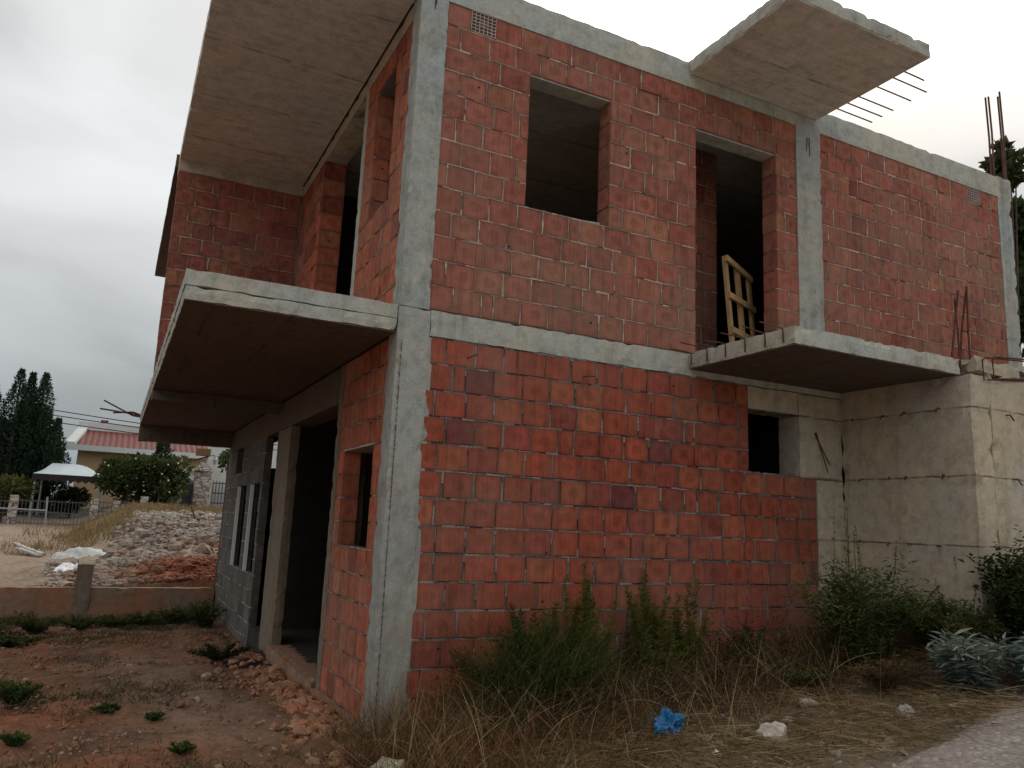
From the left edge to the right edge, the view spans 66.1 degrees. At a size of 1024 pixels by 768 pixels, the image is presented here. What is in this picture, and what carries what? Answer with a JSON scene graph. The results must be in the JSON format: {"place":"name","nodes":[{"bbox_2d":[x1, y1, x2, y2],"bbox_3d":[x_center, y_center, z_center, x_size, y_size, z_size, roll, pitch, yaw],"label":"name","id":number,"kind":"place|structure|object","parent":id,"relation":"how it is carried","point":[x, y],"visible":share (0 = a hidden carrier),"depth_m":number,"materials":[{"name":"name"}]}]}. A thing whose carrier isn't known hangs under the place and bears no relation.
{"place":"outdoors","nodes":[
{"label":"outdoors","id":0,"kind":"place"},
{"bbox_2d":[51,449,77,501],"bbox_3d":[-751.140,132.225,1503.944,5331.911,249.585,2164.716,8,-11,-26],"label":"house","id":1,"kind":"structure","parent":0,"point":[73,454],"depth_m":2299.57,"materials":[{"name":"white paint"}]},
{"bbox_2d":[0,501,222,555],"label":"hill grass","id":2,"kind":"structure","parent":0,"point":[127,511],"depth_m":21.77,"materials":[{"name":"beige plant"}]},
{"bbox_2d":[0,504,1023,767],"bbox_3d":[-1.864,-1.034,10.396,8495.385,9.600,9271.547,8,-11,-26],"label":"ground","id":3,"kind":"structure","parent":0,"point":[16,568],"depth_m":5.72,"materials":[{"name":"soil"}]},
{"bbox_2d":[0,385,8,478],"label":"cypress tree","id":4,"kind":"object","parent":3,"relation":"on","point":[1,420],"visible":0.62,"depth_m":33.60,"materials":[{"name":"green plant"}]},
{"bbox_2d":[0,618,14,633],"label":"yard weed","id":5,"kind":"object","parent":3,"relation":"on","point":[4,624],"visible":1,"depth_m":9.83,"materials":[{"name":"green plant"}]},
{"bbox_2d":[6,495,18,524],"bbox_3d":[-17.319,4.548,27.255,0.273,1.407,0.278,8,-11,-26],"label":"fence post","id":6,"kind":"object","parent":3,"relation":"on","point":[11,513],"visible":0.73,"depth_m":27.18,"materials":[{"name":"stone"}]},
{"bbox_2d":[0,499,8,523],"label":"fence","id":7,"kind":"object","parent":6,"relation":"attached to","point":[3,510],"visible":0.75,"depth_m":27.17,"materials":[{"name":"metal"}]},
{"bbox_2d":[0,728,31,746],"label":"yard weed","id":8,"kind":"object","parent":3,"relation":"on","point":[17,738],"visible":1,"depth_m":4.72,"materials":[{"name":"green plant"}]},
{"bbox_2d":[0,367,38,510],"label":"cypress tree","id":9,"kind":"object","parent":3,"relation":"on","point":[20,376],"visible":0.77,"depth_m":33.78,"materials":[{"name":"green plant"}]},
{"bbox_2d":[0,473,41,521],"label":"hedge bush","id":10,"kind":"object","parent":3,"relation":"on","point":[19,489],"visible":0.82,"depth_m":27.92,"materials":[{"name":"green plant"}]},
{"bbox_2d":[0,370,41,505],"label":"cypress tree","id":11,"kind":"object","parent":3,"relation":"on","point":[32,382],"visible":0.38,"depth_m":34.51,"materials":[{"name":"green plant"}]},
{"bbox_2d":[0,679,43,706],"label":"yard weed","id":12,"kind":"object","parent":3,"relation":"on","point":[11,692],"visible":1,"depth_m":5.88,"materials":[{"name":"green plant"}]},
{"bbox_2d":[0,634,45,646],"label":"yard weed","id":13,"kind":"object","parent":3,"relation":"on","point":[10,641],"visible":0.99,"depth_m":9.07,"materials":[{"name":"green plant"}]},
{"bbox_2d":[0,497,47,526],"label":"site barrier","id":14,"kind":"object","parent":3,"relation":"on","point":[45,510],"visible":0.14,"depth_m":26.77,"materials":[{"name":"metal"}]},
{"bbox_2d":[15,547,42,556],"bbox_3d":[-10.595,3.686,17.273,0.865,0.160,0.120,-3,-12,28],"label":"plank","id":15,"kind":"object","parent":3,"relation":"on","point":[28,551],"visible":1,"depth_m":17.23,"materials":[{"name":"grey wood"}]},
{"bbox_2d":[15,544,45,554],"bbox_3d":[-10.733,3.682,17.543,0.908,0.190,0.120,-2,-11,24],"label":"plank","id":16,"kind":"object","parent":3,"relation":"on","point":[32,549],"visible":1,"depth_m":17.50,"materials":[{"name":"beige wood"}]},
{"bbox_2d":[3,371,59,512],"bbox_3d":[-20.870,2.595,34.649,2.571,6.403,3.089,8,-11,-26],"label":"cypress tree","id":17,"kind":"object","parent":3,"relation":"on","point":[43,390],"visible":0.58,"depth_m":34.40,"materials":[{"name":"green plant"}]},
{"bbox_2d":[0,400,66,482],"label":"dense tree","id":18,"kind":"object","parent":3,"relation":"on","point":[41,443],"visible":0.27,"depth_m":34.46,"materials":[{"name":"green plant"}]},
{"bbox_2d":[0,610,80,633],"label":"yard weed","id":19,"kind":"object","parent":3,"relation":"on","point":[26,623],"visible":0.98,"depth_m":10.34,"materials":[{"name":"green plant"}]},
{"bbox_2d":[24,417,73,513],"bbox_3d":[-20.125,3.614,34.496,2.098,4.430,2.121,-6,-14,41],"label":"cypress tree","id":20,"kind":"object","parent":3,"relation":"on","point":[58,442],"visible":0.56,"depth_m":34.48,"materials":[{"name":"green plant"}]},
{"bbox_2d":[28,463,102,519],"bbox_3d":[-18.302,4.543,32.522,2.500,2.628,3.620,8,-11,-26],"label":"gazebo","id":21,"kind":"object","parent":3,"relation":"on","point":[57,472],"visible":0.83,"depth_m":31.37,"materials":[{"name":"metal"}]},
{"bbox_2d":[48,483,92,517],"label":"hedge bush","id":22,"kind":"object","parent":3,"relation":"on","point":[73,494],"visible":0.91,"depth_m":33.37,"materials":[{"name":"green plant"}]},
{"bbox_2d":[9,402,139,423],"bbox_3d":[-16.915,2.255,41.422,21.002,1.204,0.044,8,-11,-26],"label":"overhead cable","id":23,"kind":"object","parent":3,"relation":"on","point":[92,416],"visible":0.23,"depth_m":39.45,"materials":[{"name":"black rubber"}]},
{"bbox_2d":[54,614,105,629],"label":"yard weed","id":24,"kind":"object","parent":3,"relation":"on","point":[80,622],"visible":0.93,"depth_m":10.92,"materials":[{"name":"green plant"}]},
{"bbox_2d":[88,499,98,520],"bbox_3d":[-15.096,4.785,28.352,0.277,1.290,0.273,8,-11,-26],"label":"fence post","id":25,"kind":"object","parent":3,"relation":"on","point":[94,505],"visible":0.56,"depth_m":28.29,"materials":[{"name":"stone"}]},
{"bbox_2d":[15,498,90,524],"bbox_3d":[-16.196,4.548,27.826,2.218,0.880,0.030,8,-11,-26],"label":"fence","id":26,"kind":"object","parent":25,"relation":"attached to","point":[55,501],"visible":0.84,"depth_m":27.80,"materials":[{"name":"metal"}]},
{"bbox_2d":[97,501,112,517],"bbox_3d":[-14.769,4.629,28.541,0.428,0.760,0.030,8,-11,-26],"label":"fence","id":27,"kind":"object","parent":25,"relation":"attached to","point":[103,505],"visible":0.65,"depth_m":28.54,"materials":[{"name":"metal"}]},
{"bbox_2d":[90,700,121,713],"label":"yard weed","id":28,"kind":"object","parent":3,"relation":"on","point":[104,707],"visible":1,"depth_m":5.71,"materials":[{"name":"green plant"}]},
{"bbox_2d":[0,563,213,619],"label":"garden wall","id":29,"kind":"structure","parent":3,"relation":"on","point":[82,596],"depth_m":12.47,"materials":[{"name":"concrete"}]},
{"bbox_2d":[111,500,120,512],"bbox_3d":[-14.459,4.796,28.675,0.277,1.110,0.275,8,-11,-26],"label":"fence post","id":30,"kind":"object","parent":3,"relation":"on","point":[116,503],"visible":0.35,"depth_m":28.63,"materials":[{"name":"stone"}]},
{"bbox_2d":[90,613,142,627],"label":"yard weed","id":31,"kind":"object","parent":3,"relation":"on","point":[109,620],"visible":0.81,"depth_m":11.29,"materials":[{"name":"green plant"}]},
{"bbox_2d":[92,451,166,505],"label":"oleander bush","id":32,"kind":"object","parent":3,"relation":"on","point":[120,474],"visible":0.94,"depth_m":30.00,"materials":[{"name":"green plant"}]},
{"bbox_2d":[40,510,221,586],"bbox_3d":[-7.977,3.577,18.283,4.434,1.385,10.683,8,-11,-26],"label":"limestone rubble","id":33,"kind":"object","parent":3,"relation":"on","point":[157,562],"visible":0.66,"depth_m":16.08,"materials":[{"name":"beige stone"}]},
{"bbox_2d":[53,563,77,571],"bbox_3d":[-7.721,3.222,13.768,0.600,0.190,0.440,8,-11,-26],"label":"sacking sheet","id":34,"kind":"object","parent":33,"relation":"on","point":[63,567],"visible":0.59,"depth_m":13.67,"materials":[{"name":"fabric"}]},
{"bbox_2d":[48,547,105,559],"bbox_3d":[-8.185,3.189,14.840,0.600,0.238,0.892,-7,-14,43],"label":"sacking sheet","id":35,"kind":"object","parent":33,"relation":"on","point":[78,552],"visible":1,"depth_m":14.68,"materials":[{"name":"white fabric"}]},
{"bbox_2d":[65,420,211,508],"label":"cream house","id":36,"kind":"structure","parent":3,"relation":"on","point":[93,446],"depth_m":39.43,"materials":[{"name":"paint"}]},
{"bbox_2d":[4,407,276,444],"bbox_3d":[-16.924,2.452,41.387,21.002,1.044,0.044,8,-11,-26],"label":"overhead cable","id":37,"kind":"object","parent":3,"relation":"on","point":[97,421],"visible":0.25,"depth_m":39.43,"materials":[{"name":"black rubber"}]},
{"bbox_2d":[5,414,275,449],"bbox_3d":[-16.937,2.747,41.334,21.002,0.944,0.044,8,-11,-26],"label":"overhead cable","id":38,"kind":"object","parent":3,"relation":"on","point":[104,429],"visible":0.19,"depth_m":39.49,"materials":[{"name":"black rubber"}]},
{"bbox_2d":[140,496,148,503],"bbox_3d":[-13.730,4.737,29.282,0.281,1.109,0.272,8,-11,-26],"label":"fence post","id":39,"kind":"object","parent":3,"relation":"on","point":[143,499],"visible":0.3,"depth_m":29.24,"materials":[{"name":"stone"}]},
{"bbox_2d":[116,610,178,624],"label":"yard weed","id":40,"kind":"object","parent":3,"relation":"on","point":[147,619],"visible":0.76,"depth_m":11.55,"materials":[{"name":"green plant"}]},
{"bbox_2d":[131,442,177,504],"bbox_3d":[-14.667,3.574,32.822,1.912,3.298,1.823,-2,-11,26],"label":"cypress tree","id":41,"kind":"object","parent":3,"relation":"on","point":[161,451],"visible":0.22,"depth_m":32.79,"materials":[{"name":"green plant"}]},
{"bbox_2d":[144,710,166,720],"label":"yard weed","id":42,"kind":"object","parent":3,"relation":"on","point":[152,716],"visible":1,"depth_m":5.54,"materials":[{"name":"green plant"}]},
{"bbox_2d":[132,454,195,503],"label":"oleander bush","id":43,"kind":"object","parent":3,"relation":"on","point":[168,487],"visible":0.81,"depth_m":30.72,"materials":[{"name":"green plant"}]},
{"bbox_2d":[150,605,195,624],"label":"yard weed","id":44,"kind":"object","parent":3,"relation":"on","point":[181,617],"visible":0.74,"depth_m":11.92,"materials":[{"name":"green plant"}]},
{"bbox_2d":[168,492,181,505],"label":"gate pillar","id":45,"kind":"structure","parent":3,"relation":"on","point":[178,501],"depth_m":32.15,"materials":[{"name":"stone"}]},
{"bbox_2d":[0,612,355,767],"bbox_3d":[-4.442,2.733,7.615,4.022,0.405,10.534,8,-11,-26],"label":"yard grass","id":46,"kind":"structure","parent":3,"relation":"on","point":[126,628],"depth_m":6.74,"materials":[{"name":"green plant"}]},
{"bbox_2d":[167,739,196,754],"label":"yard weed","id":47,"kind":"object","parent":3,"relation":"on","point":[180,747],"visible":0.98,"depth_m":4.71,"materials":[{"name":"green plant"}]},
{"bbox_2d":[0,620,380,767],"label":"yard gravel","id":48,"kind":"structure","parent":3,"relation":"on","point":[292,689],"depth_m":6.37,"materials":[{"name":"brown gravel"}]},
{"bbox_2d":[180,448,210,507],"bbox_3d":[-15.557,4.678,38.219,1.300,3.020,1.800,8,-11,-26],"label":"gate shelter","id":49,"kind":"object","parent":3,"relation":"on","point":[203,452],"visible":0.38,"depth_m":37.88,"materials":[{"name":"brown wood"}]},
{"bbox_2d":[191,463,213,507],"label":"gate pillar","id":50,"kind":"structure","parent":3,"relation":"on","point":[202,480],"depth_m":32.66,"materials":[{"name":"stone"}]},
{"bbox_2d":[181,484,192,504],"bbox_3d":[-13.506,4.627,32.711,0.360,0.950,0.020,8,-11,-26],"label":"gate screen","id":51,"kind":"object","parent":50,"relation":"attached to","point":[188,500],"visible":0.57,"depth_m":32.71,"materials":[{"name":"black metal"}]},
{"bbox_2d":[181,480,193,506],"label":"iron gate","id":52,"kind":"structure","parent":50,"relation":"attached to","point":[187,496],"depth_m":32.62,"materials":[{"name":"black metal"}]},
{"bbox_2d":[205,455,216,464],"bbox_3d":[-12.711,3.197,33.217,0.517,0.427,0.156,8,-11,-26],"label":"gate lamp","id":53,"kind":"object","parent":50,"relation":"attached to","point":[214,461],"visible":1,"depth_m":33.23,"materials":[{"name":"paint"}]},
{"bbox_2d":[210,481,224,505],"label":"iron gate","id":54,"kind":"structure","parent":50,"relation":"attached to","point":[218,493],"depth_m":33.31,"materials":[{"name":"grey metal"}]},
{"bbox_2d":[183,594,226,627],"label":"yard weed","id":55,"kind":"object","parent":3,"relation":"on","point":[204,617],"visible":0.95,"depth_m":11.70,"materials":[{"name":"green plant"}]},
{"bbox_2d":[200,672,212,680],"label":"rock","id":56,"kind":"object","parent":3,"relation":"on","point":[206,676],"visible":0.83,"depth_m":7.20,"materials":[{"name":"stone"}]},
{"bbox_2d":[210,482,224,507],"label":"white wall","id":57,"kind":"structure","parent":3,"relation":"on","point":[220,490],"depth_m":33.62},
{"bbox_2d":[187,641,254,660],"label":"yard weed","id":58,"kind":"object","parent":3,"relation":"on","point":[212,653],"visible":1,"depth_m":8.40,"materials":[{"name":"green plant"}]},
{"bbox_2d":[217,448,243,472],"bbox_3d":[-12.828,4.319,36.297,1.727,3.152,1.819,6,-11,-16],"label":"garden tree","id":59,"kind":"object","parent":3,"relation":"on","point":[223,460],"visible":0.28,"depth_m":35.96,"materials":[{"name":"green plant"}]},
{"bbox_2d":[207,441,277,508],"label":"white house","id":60,"kind":"structure","parent":3,"relation":"on","point":[217,476],"depth_m":46.47,"materials":[{"name":"paint"}]},
{"bbox_2d":[239,661,248,665],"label":"rock","id":61,"kind":"object","parent":3,"relation":"on","point":[242,663],"visible":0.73,"depth_m":7.93,"materials":[{"name":"stone"}]},
{"bbox_2d":[222,658,271,667],"bbox_3d":[-2.730,2.880,8.155,0.472,0.068,0.601,12,-14,-42],"label":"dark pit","id":62,"kind":"object","parent":3,"relation":"on","point":[256,663],"visible":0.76,"depth_m":8.03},
{"bbox_2d":[248,669,260,676],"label":"rock","id":63,"kind":"object","parent":3,"relation":"on","point":[254,673],"visible":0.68,"depth_m":7.44,"materials":[{"name":"stone"}]},
{"bbox_2d":[255,675,273,686],"bbox_3d":[-2.211,2.674,7.022,0.140,0.144,0.207,2,-10,6],"label":"rock","id":64,"kind":"object","parent":3,"relation":"on","point":[261,680],"visible":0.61,"depth_m":6.98,"materials":[{"name":"stone"}]},
{"bbox_2d":[268,674,279,681],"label":"rock","id":65,"kind":"object","parent":3,"relation":"on","point":[275,678],"visible":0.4,"depth_m":7.28,"materials":[{"name":"stone"}]},
{"bbox_2d":[269,722,279,730],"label":"rock","id":66,"kind":"object","parent":3,"relation":"on","point":[276,725],"visible":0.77,"depth_m":5.38,"materials":[{"name":"stone"}]},
{"bbox_2d":[284,702,305,714],"bbox_3d":[-1.606,2.437,5.845,0.151,0.134,0.160,8,-11,-26],"label":"rock","id":67,"kind":"object","parent":3,"relation":"on","point":[298,707],"visible":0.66,"depth_m":5.82,"materials":[{"name":"stone"}]},
{"bbox_2d":[294,697,307,704],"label":"rock","id":68,"kind":"object","parent":3,"relation":"on","point":[303,700],"visible":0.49,"depth_m":6.13,"materials":[{"name":"stone"}]},
{"bbox_2d":[293,725,311,737],"bbox_3d":[-1.399,2.315,5.230,0.112,0.088,0.138,8,-11,-26],"label":"rock","id":69,"kind":"object","parent":3,"relation":"on","point":[302,730],"visible":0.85,"depth_m":5.20,"materials":[{"name":"stone"}]},
{"bbox_2d":[311,707,322,713],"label":"rock","id":70,"kind":"object","parent":3,"relation":"on","point":[315,709],"visible":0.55,"depth_m":5.76,"materials":[{"name":"stone"}]},
{"bbox_2d":[315,716,330,724],"bbox_3d":[-1.325,2.369,5.485,0.128,0.097,0.102,8,-11,-26],"label":"rock","id":71,"kind":"object","parent":3,"relation":"on","point":[322,719],"visible":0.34,"depth_m":5.47,"materials":[{"name":"stone"}]},
{"bbox_2d":[320,729,332,736],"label":"rock","id":72,"kind":"object","parent":3,"relation":"on","point":[327,734],"visible":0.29,"depth_m":5.17,"materials":[{"name":"stone"}]},
{"bbox_2d":[370,756,405,767],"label":"rock","id":73,"kind":"object","parent":3,"relation":"on","point":[389,762],"visible":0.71,"depth_m":4.47,"materials":[{"name":"stone"}]},
{"bbox_2d":[373,579,686,730],"bbox_3d":[0.205,1.844,5.455,2.268,0.977,1.253,11,-13,-38],"label":"grass tuft","id":74,"kind":"object","parent":3,"relation":"on","point":[512,675],"visible":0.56,"depth_m":5.32,"materials":[{"name":"green plant"}]},
{"bbox_2d":[435,615,631,719],"bbox_3d":[0.235,1.994,5.442,1.589,0.774,0.649,8,-11,-26],"label":"green bush","id":75,"kind":"object","parent":3,"relation":"on","point":[549,679],"visible":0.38,"depth_m":5.34,"materials":[{"name":"green plant"}]},
{"bbox_2d":[493,601,597,723],"bbox_3d":[0.202,1.948,5.614,0.922,0.788,0.492,8,-11,-26],"label":"tall weed","id":76,"kind":"object","parent":3,"relation":"on","point":[514,618],"visible":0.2,"depth_m":5.52,"materials":[{"name":"green plant"}]},
{"bbox_2d":[100,0,1022,730],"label":"unfinished house","id":77,"kind":"structure","parent":3,"relation":"on","point":[444,318],"depth_m":7.01,"materials":[{"name":"brick"}]},
{"bbox_2d":[722,255,756,342],"bbox_3d":[2.322,-0.660,7.935,0.118,1.128,0.735,-6,-13,38],"label":"wooden pallet","id":78,"kind":"object","parent":77,"relation":"on","point":[737,297],"visible":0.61,"depth_m":7.91,"materials":[{"name":"brown wood"}]},
{"bbox_2d":[538,561,619,701],"bbox_3d":[0.463,1.827,5.756,0.763,1.059,0.442,8,-11,-26],"label":"tall weed","id":79,"kind":"object","parent":3,"relation":"on","point":[586,601],"visible":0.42,"depth_m":5.74,"materials":[{"name":"green plant"}]},
{"bbox_2d":[187,344,1023,767],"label":"dry grass","id":80,"kind":"structure","parent":3,"relation":"on","point":[433,738],"depth_m":5.03,"materials":[{"name":"beige plant"}]},
{"bbox_2d":[653,708,684,734],"bbox_3d":[0.996,2.131,5.013,0.204,0.144,0.254,1,-10,6],"label":"plastic bag","id":81,"kind":"object","parent":80,"relation":"on","point":[666,716],"visible":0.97,"depth_m":4.95,"materials":[{"name":"blue plastic"}]},
{"bbox_2d":[418,594,859,762],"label":"dead undergrowth","id":82,"kind":"object","parent":3,"relation":"on","point":[697,663],"visible":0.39,"depth_m":5.69,"materials":[{"name":"brown plant"}]},
{"bbox_2d":[620,568,709,689],"bbox_3d":[1.222,1.926,6.175,0.770,0.918,0.576,4,-10,-7],"label":"tall weed","id":83,"kind":"object","parent":3,"relation":"on","point":[659,628],"visible":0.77,"depth_m":6.09,"materials":[{"name":"green plant"}]},
{"bbox_2d":[636,625,702,682],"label":"green bush","id":84,"kind":"object","parent":3,"relation":"on","point":[680,650],"visible":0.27,"depth_m":5.98,"materials":[{"name":"green plant"}]},
{"bbox_2d":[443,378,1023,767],"bbox_3d":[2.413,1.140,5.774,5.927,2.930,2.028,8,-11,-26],"label":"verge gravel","id":85,"kind":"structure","parent":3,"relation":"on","point":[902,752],"depth_m":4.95,"materials":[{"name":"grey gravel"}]},
{"bbox_2d":[724,621,765,671],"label":"tall weed","id":86,"kind":"object","parent":3,"relation":"on","point":[745,627],"visible":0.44,"depth_m":6.54,"materials":[{"name":"green plant"}]},
{"bbox_2d":[754,721,789,742],"bbox_3d":[1.627,2.178,4.881,0.232,0.158,0.173,8,-11,-26],"label":"rock","id":87,"kind":"object","parent":3,"relation":"on","point":[773,731],"visible":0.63,"depth_m":4.84,"materials":[{"name":"stone"}]},
{"bbox_2d":[780,716,794,724],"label":"rock","id":88,"kind":"object","parent":3,"relation":"on","point":[783,719],"visible":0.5,"depth_m":5.14,"materials":[{"name":"stone"}]},
{"bbox_2d":[796,697,817,707],"bbox_3d":[2.061,2.248,5.505,0.153,0.099,0.091,-1,-11,19],"label":"rock","id":89,"kind":"object","parent":3,"relation":"on","point":[800,703],"visible":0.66,"depth_m":5.48,"materials":[{"name":"stone"}]},
{"bbox_2d":[776,664,840,689],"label":"green weed","id":90,"kind":"object","parent":3,"relation":"on","point":[825,676],"visible":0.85,"depth_m":5.79,"materials":[{"name":"green plant"}]},
{"bbox_2d":[771,506,934,671],"bbox_3d":[2.809,1.690,6.376,1.510,1.368,0.861,8,-11,-26],"label":"green bush","id":91,"kind":"object","parent":3,"relation":"on","point":[857,623],"visible":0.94,"depth_m":6.22,"materials":[{"name":"green plant"}]},
{"bbox_2d":[846,650,933,692],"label":"bush","id":92,"kind":"object","parent":3,"relation":"on","point":[895,676],"visible":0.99,"depth_m":5.65,"materials":[{"name":"green plant"}]},
{"bbox_2d":[896,703,915,719],"bbox_3d":[2.602,2.173,5.199,0.123,0.124,0.150,-1,-11,19],"label":"rock","id":93,"kind":"object","parent":3,"relation":"on","point":[905,707],"visible":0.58,"depth_m":5.16,"materials":[{"name":"stone"}]},
{"bbox_2d":[881,556,981,650],"bbox_3d":[3.532,1.834,6.410,1.238,0.852,0.720,4,-10,-5],"label":"green bush","id":94,"kind":"object","parent":3,"relation":"on","point":[924,629],"visible":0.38,"depth_m":6.23,"materials":[{"name":"green plant"}]},
{"bbox_2d":[840,286,1023,625],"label":"retaining wall","id":95,"kind":"structure","parent":3,"relation":"on","point":[934,474],"depth_m":6.85,"materials":[{"name":"concrete"}]},
{"bbox_2d":[921,587,1020,645],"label":"green bush","id":96,"kind":"object","parent":3,"relation":"on","point":[987,625],"visible":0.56,"depth_m":6.05,"materials":[{"name":"green plant"}]},
{"bbox_2d":[922,628,1021,693],"bbox_3d":[3.289,1.973,5.660,0.874,0.477,0.666,8,-11,-26],"label":"silver plant","id":97,"kind":"object","parent":3,"relation":"on","point":[961,663],"visible":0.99,"depth_m":5.56,"materials":[{"name":"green plant"}]},
{"bbox_2d":[958,525,1023,644],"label":"dark shrub","id":98,"kind":"object","parent":3,"relation":"on","point":[1009,595],"visible":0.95,"depth_m":6.11,"materials":[{"name":"green plant"}]},
{"bbox_2d":[977,632,1023,693],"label":"silver plant","id":99,"kind":"object","parent":3,"relation":"on","point":[1019,673],"visible":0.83,"depth_m":5.57,"materials":[{"name":"green plant"}]},
{"bbox_2d":[978,135,1023,364],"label":"broadleaf tree","id":100,"kind":"object","parent":3,"relation":"on","point":[1015,175],"visible":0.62,"depth_m":19.32,"materials":[{"name":"green plant"}]},
{"bbox_2d":[1009,194,1023,357],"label":"broadleaf tree","id":101,"kind":"object","parent":3,"relation":"on","point":[1020,211],"visible":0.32,"depth_m":20.17,"materials":[{"name":"green plant"}]},
{"bbox_2d":[0,0,1023,443],"label":"sky","id":102,"kind":"structure","parent":0,"point":[96,95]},
{"bbox_2d":[894,695,1023,767],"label":"road","id":103,"kind":"structure","parent":0,"point":[1003,747],"depth_m":4.51,"materials":[{"name":"asphalt"}]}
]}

